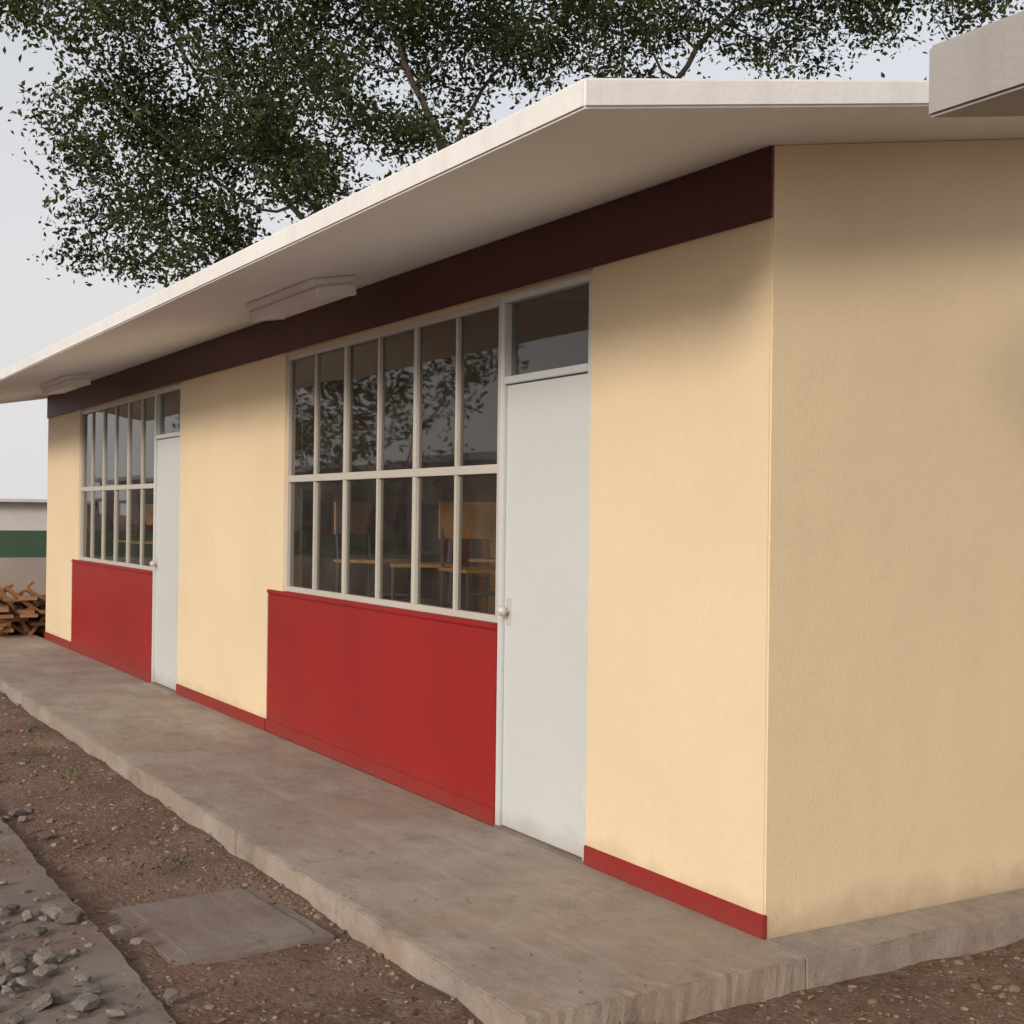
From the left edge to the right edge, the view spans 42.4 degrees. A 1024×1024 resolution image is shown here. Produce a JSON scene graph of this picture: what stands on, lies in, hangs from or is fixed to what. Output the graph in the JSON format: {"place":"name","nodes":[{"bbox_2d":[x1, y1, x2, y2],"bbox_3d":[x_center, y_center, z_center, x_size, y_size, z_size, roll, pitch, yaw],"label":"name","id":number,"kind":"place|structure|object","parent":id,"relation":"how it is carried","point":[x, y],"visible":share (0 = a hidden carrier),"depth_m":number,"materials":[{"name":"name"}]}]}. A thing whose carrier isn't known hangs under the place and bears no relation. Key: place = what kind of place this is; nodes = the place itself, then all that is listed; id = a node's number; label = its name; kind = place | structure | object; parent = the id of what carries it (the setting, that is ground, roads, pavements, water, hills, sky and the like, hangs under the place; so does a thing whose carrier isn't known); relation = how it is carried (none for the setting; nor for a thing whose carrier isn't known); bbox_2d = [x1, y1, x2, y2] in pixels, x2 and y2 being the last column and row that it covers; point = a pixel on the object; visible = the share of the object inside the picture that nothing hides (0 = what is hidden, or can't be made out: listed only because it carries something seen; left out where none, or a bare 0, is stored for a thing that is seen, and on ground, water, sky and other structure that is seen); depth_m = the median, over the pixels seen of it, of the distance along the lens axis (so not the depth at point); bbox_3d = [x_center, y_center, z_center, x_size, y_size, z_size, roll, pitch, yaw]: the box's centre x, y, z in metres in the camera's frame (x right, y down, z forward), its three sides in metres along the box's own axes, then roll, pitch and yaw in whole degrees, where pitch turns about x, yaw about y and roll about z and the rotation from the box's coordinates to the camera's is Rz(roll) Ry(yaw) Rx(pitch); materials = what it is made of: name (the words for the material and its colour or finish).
{"place":"outdoors","nodes":[
{"label":"outdoors","id":0,"kind":"place"},
{"bbox_2d":[0,818,175,1023],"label":"concrete path","id":1,"kind":"structure","parent":0,"point":[105,955],"depth_m":4.68,"materials":[{"name":"grey concrete"}]},
{"bbox_2d":[94,501,153,565],"bbox_3d":[-4.523,0.689,15.674,1.200,1.620,0.350,1,0,-31],"label":"bookcase","id":2,"kind":"object","parent":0,"point":[135,531],"visible":0.03,"depth_m":15.71,"materials":[{"name":"orange wood"}]},
{"bbox_2d":[113,504,152,563],"bbox_3d":[-4.038,0.335,14.307,0.427,0.842,0.400,1,0,41],"label":"school chair","id":3,"kind":"object","parent":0,"point":[135,513],"visible":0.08,"depth_m":14.38,"materials":[{"name":"orange wood"}]},
{"bbox_2d":[131,504,152,564],"bbox_3d":[-3.696,0.337,13.752,0.400,0.842,0.427,1,0,2],"label":"school chair","id":4,"kind":"object","parent":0,"point":[148,514],"visible":0.23,"depth_m":13.93,"materials":[{"name":"orange wood"}]},
{"bbox_2d":[333,502,410,598],"bbox_3d":[-0.951,0.355,9.088,0.427,0.842,0.400,1,0,31],"label":"school chair","id":5,"kind":"object","parent":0,"point":[360,518],"visible":0.56,"depth_m":9.17,"materials":[{"name":"orange wood"}]},
{"bbox_2d":[390,539,453,607],"bbox_3d":[-0.568,0.358,8.479,0.427,0.842,0.400,1,0,-5],"label":"school chair","id":6,"kind":"object","parent":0,"point":[448,563],"visible":0.54,"depth_m":8.30,"materials":[{"name":"orange wood"}]},
{"bbox_2d":[438,501,496,613],"bbox_3d":[-0.176,0.360,7.795,0.400,0.842,0.427,1,0,-27],"label":"school chair","id":7,"kind":"object","parent":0,"point":[478,520],"visible":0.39,"depth_m":7.93,"materials":[{"name":"orange wood"}]},
{"bbox_2d":[469,539,494,612],"bbox_3d":[-0.071,0.368,9.560,0.427,0.842,0.400,1,0,18],"label":"school chair","id":8,"kind":"object","parent":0,"point":[488,592],"visible":0.28,"depth_m":9.44,"materials":[{"name":"orange wood"}]},
{"bbox_2d":[0,634,1023,1023],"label":"sidewalk","id":9,"kind":"structure","parent":0,"point":[284,812],"depth_m":5.28,"materials":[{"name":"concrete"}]},
{"bbox_2d":[151,682,175,693],"bbox_3d":[-2.919,1.504,11.306,0.130,0.020,0.793,1,0,-31],"label":"door threshold","id":10,"kind":"object","parent":9,"relation":"on","point":[164,687],"depth_m":11.27,"materials":[{"name":"grey concrete"}]},
{"bbox_2d":[494,824,583,863],"bbox_3d":[0.170,1.524,6.091,0.130,0.020,0.793,1,0,-31],"label":"door threshold","id":11,"kind":"object","parent":9,"relation":"on","point":[569,855],"depth_m":6.04,"materials":[{"name":"grey concrete"}]},
{"bbox_2d":[738,139,1023,939],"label":"wall end","id":12,"kind":"structure","parent":9,"relation":"on","point":[882,724],"depth_m":5.02,"materials":[{"name":"beige paint"}]},
{"bbox_2d":[0,610,1023,1023],"bbox_3d":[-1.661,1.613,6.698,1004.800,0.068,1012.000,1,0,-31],"label":"ground","id":13,"kind":"structure","parent":0,"point":[324,1002],"depth_m":4.79,"materials":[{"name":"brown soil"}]},
{"bbox_2d":[0,580,45,638],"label":"lumber pile","id":14,"kind":"object","parent":13,"relation":"on","point":[26,607],"visible":0.72,"depth_m":15.93,"materials":[{"name":"brown wood"}]},
{"bbox_2d":[0,557,45,593],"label":"block wall","id":15,"kind":"structure","parent":13,"relation":"on","point":[19,573],"depth_m":22.49,"materials":[{"name":"white paint"}]},
{"bbox_2d":[0,530,46,557],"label":"green fence","id":16,"kind":"object","parent":15,"relation":"on","point":[23,543],"depth_m":22.55,"materials":[{"name":"paint"}]},
{"bbox_2d":[0,502,46,530],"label":"walls","id":17,"kind":"structure","parent":13,"relation":"on","point":[23,515],"depth_m":62.55,"materials":[{"name":"white paint"}]},
{"bbox_2d":[0,498,46,501],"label":"roof","id":18,"kind":"structure","parent":17,"relation":"on","point":[21,500],"depth_m":61.95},
{"bbox_2d":[0,808,179,1023],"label":"concrete rubble","id":19,"kind":"object","parent":13,"relation":"on","point":[16,959],"visible":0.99,"depth_m":4.53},
{"bbox_2d":[110,887,334,965],"bbox_3d":[-1.155,1.649,5.194,0.629,0.098,0.850,0,-1,-32],"label":"inspection cover","id":20,"kind":"object","parent":13,"relation":"on","point":[222,926],"visible":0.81,"depth_m":5.10,"materials":[{"name":"concrete"}]},
{"bbox_2d":[0,721,655,1023],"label":"weeds","id":21,"kind":"object","parent":13,"relation":"on","point":[177,860],"visible":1,"depth_m":8.02,"materials":[{"name":"plant"}]},
{"bbox_2d":[0,0,1023,293],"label":"shade tree","id":22,"kind":"object","parent":13,"relation":"on","point":[268,140],"visible":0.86,"depth_m":19.56,"materials":[{"name":"green plant"}]},
{"bbox_2d":[0,695,1023,1023],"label":"fallen leaves","id":23,"kind":"object","parent":13,"relation":"on","point":[810,1013],"visible":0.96,"depth_m":4.57,"materials":[{"name":"brown plant"}]},
{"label":"columns","id":24,"kind":"object","parent":13,"relation":"on","visible":0},
{"bbox_2d":[929,10,1023,116],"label":"canopy slab","id":25,"kind":"structure","parent":24,"relation":"on","point":[978,72],"depth_m":3.54,"materials":[{"name":"white concrete"}]},
{"bbox_2d":[0,0,1023,498],"label":"sky","id":26,"kind":"structure","parent":0,"point":[37,312],"materials":[{"name":"white"}]},
{"bbox_3d":[0.467,1.575,11.741,6.140,0.046,12.230,1,0,-31],"label":"floor slab","id":27,"kind":"object","parent":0,"visible":0},
{"bbox_2d":[301,498,443,605],"bbox_3d":[-1.220,0.712,10.343,1.350,1.620,0.350,1,0,-31],"label":"bookcase","id":28,"kind":"object","parent":27,"relation":"on","point":[397,529],"visible":0.17,"depth_m":10.53,"materials":[{"name":"orange wood"}]},
{"bbox_2d":[302,302,588,610],"bbox_3d":[0.542,-0.148,11.656,6.140,3.394,0.100,1,0,-31],"label":"wall partition","id":29,"kind":"object","parent":27,"relation":"on","point":[549,337],"depth_m":10.93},
{"bbox_2d":[95,391,179,501],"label":"wall end","id":30,"kind":"structure","parent":29,"relation":"attached to","point":[171,412],"depth_m":15.88,"materials":[{"name":"beige paint"}]},
{"bbox_2d":[45,225,746,904],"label":"wall front","id":31,"kind":"structure","parent":29,"relation":"attached to","point":[665,577],"depth_m":5.43,"materials":[{"name":"beige paint"}]},
{"bbox_2d":[79,392,154,570],"bbox_3d":[-3.852,-0.275,12.878,0.050,1.580,2.874,1,0,-31],"label":"window","id":32,"kind":"structure","parent":31,"relation":"attached to","point":[116,487],"depth_m":12.87,"materials":[{"name":"metal"}]},
{"bbox_2d":[82,383,180,411],"bbox_3d":[-3.610,-1.073,12.557,0.110,0.019,3.668,1,0,-31],"label":"window head","id":33,"kind":"object","parent":31,"relation":"attached to","point":[145,393],"depth_m":12.34},
{"bbox_2d":[151,385,180,683],"bbox_3d":[-2.924,0.222,11.298,0.070,2.562,0.793,1,0,-31],"label":"door frame","id":34,"kind":"object","parent":31,"relation":"attached to","point":[159,414],"visible":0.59,"depth_m":11.60,"materials":[{"name":"white metal"}]},
{"bbox_2d":[154,437,179,689],"bbox_3d":[-2.925,0.431,11.298,0.040,2.121,0.714,1,0,-31],"label":"door leaf","id":35,"kind":"object","parent":34,"relation":"attached to","point":[167,535],"visible":0.71,"depth_m":11.30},
{"bbox_2d":[150,557,157,571],"bbox_3d":[-3.130,0.457,11.539,0.069,0.130,0.052,1,0,-31],"label":"door knob","id":36,"kind":"object","parent":35,"relation":"attached to","point":[153,563],"depth_m":11.54,"materials":[{"name":"silver metal"}]},
{"bbox_2d":[176,460,179,662],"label":"door hinges","id":37,"kind":"object","parent":34,"relation":"attached to","point":[177,562],"depth_m":10.96,"materials":[{"name":"silver metal"}]},
{"bbox_2d":[71,562,496,807],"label":"spandrel panels","id":38,"kind":"object","parent":31,"relation":"attached to","point":[416,697],"visible":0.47,"depth_m":7.68,"materials":[{"name":"red paint"}]},
{"bbox_2d":[71,559,497,629],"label":"window sills","id":39,"kind":"structure","parent":31,"relation":"attached to","point":[453,619],"depth_m":7.67,"materials":[{"name":"red paint"}]},
{"bbox_2d":[285,298,501,622],"bbox_3d":[-0.764,-0.254,7.663,0.050,1.580,2.874,1,0,-31],"label":"window","id":40,"kind":"structure","parent":31,"relation":"attached to","point":[457,471],"depth_m":7.65,"materials":[{"name":"metal"}]},
{"bbox_2d":[55,225,744,416],"bbox_3d":[-2.229,-1.205,10.209,0.130,0.259,12.360,1,0,-31],"label":"wall infill","id":41,"kind":"object","parent":31,"relation":"attached to","point":[412,318],"depth_m":7.05,"materials":[{"name":"beige paint"}]},
{"bbox_2d":[45,632,766,939],"bbox_3d":[-2.281,1.465,10.104,0.020,0.085,12.506,1,0,-31],"label":"skirting","id":42,"kind":"object","parent":31,"relation":"attached to","point":[746,920],"visible":1,"depth_m":6.72,"materials":[{"name":"red paint"}]},
{"bbox_2d":[289,270,592,355],"bbox_3d":[-0.522,-1.053,7.342,0.110,0.019,3.668,1,0,-31],"label":"window head","id":43,"kind":"object","parent":31,"relation":"attached to","point":[453,309],"depth_m":6.91},
{"bbox_2d":[495,273,591,860],"bbox_3d":[0.164,0.243,6.083,0.070,2.562,0.793,1,0,-31],"label":"door frame","id":44,"kind":"object","parent":31,"relation":"attached to","point":[509,376],"visible":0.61,"depth_m":6.38,"materials":[{"name":"white metal"}]},
{"bbox_2d":[502,373,587,856],"bbox_3d":[0.164,0.451,6.083,0.040,2.121,0.714,1,0,-31],"label":"door leaf","id":45,"kind":"object","parent":44,"relation":"attached to","point":[544,651],"visible":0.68,"depth_m":6.06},
{"bbox_2d":[496,598,511,624],"bbox_3d":[-0.042,0.477,6.324,0.069,0.130,0.052,1,0,-31],"label":"door knob","id":46,"kind":"object","parent":45,"relation":"attached to","point":[501,610],"depth_m":6.32,"materials":[{"name":"silver metal"}]},
{"bbox_2d":[580,417,587,804],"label":"door hinges","id":47,"kind":"object","parent":44,"relation":"attached to","point":[586,435],"depth_m":5.75,"materials":[{"name":"white metal"}]},
{"bbox_2d":[312,401,484,468],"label":"wall posters","id":48,"kind":"object","parent":29,"relation":"attached to","point":[331,446],"depth_m":10.68},
{"bbox_2d":[47,146,773,417],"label":"beam front","id":49,"kind":"structure","parent":29,"relation":"attached to","point":[730,194],"depth_m":6.35,"materials":[{"name":"red paint"}]},
{"bbox_2d":[0,78,1023,403],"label":"roof slab","id":50,"kind":"structure","parent":29,"relation":"on","point":[584,144],"depth_m":4.90,"materials":[{"name":"white paint"}]},
{"bbox_2d":[40,373,90,395],"bbox_3d":[-4.272,-1.216,12.636,0.260,0.110,1.060,-11,6,-30],"label":"soffit lamp","id":51,"kind":"object","parent":50,"relation":"attached to","point":[63,384],"visible":1,"depth_m":12.27,"materials":[{"name":"white plastic"}]},
{"bbox_2d":[245,275,356,321],"bbox_3d":[-1.200,-1.196,7.448,0.260,0.110,1.060,-11,6,-30],"label":"soffit lamp","id":52,"kind":"object","parent":50,"relation":"attached to","point":[303,296],"visible":1,"depth_m":7.20,"materials":[{"name":"white plastic"}]},
{"bbox_2d":[476,539,494,613],"bbox_3d":[0.307,0.734,11.247,1.200,1.620,0.350,1,0,-31],"label":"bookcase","id":53,"kind":"object","parent":27,"relation":"on","point":[481,577],"visible":0.09,"depth_m":10.98,"materials":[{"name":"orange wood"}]}
]}

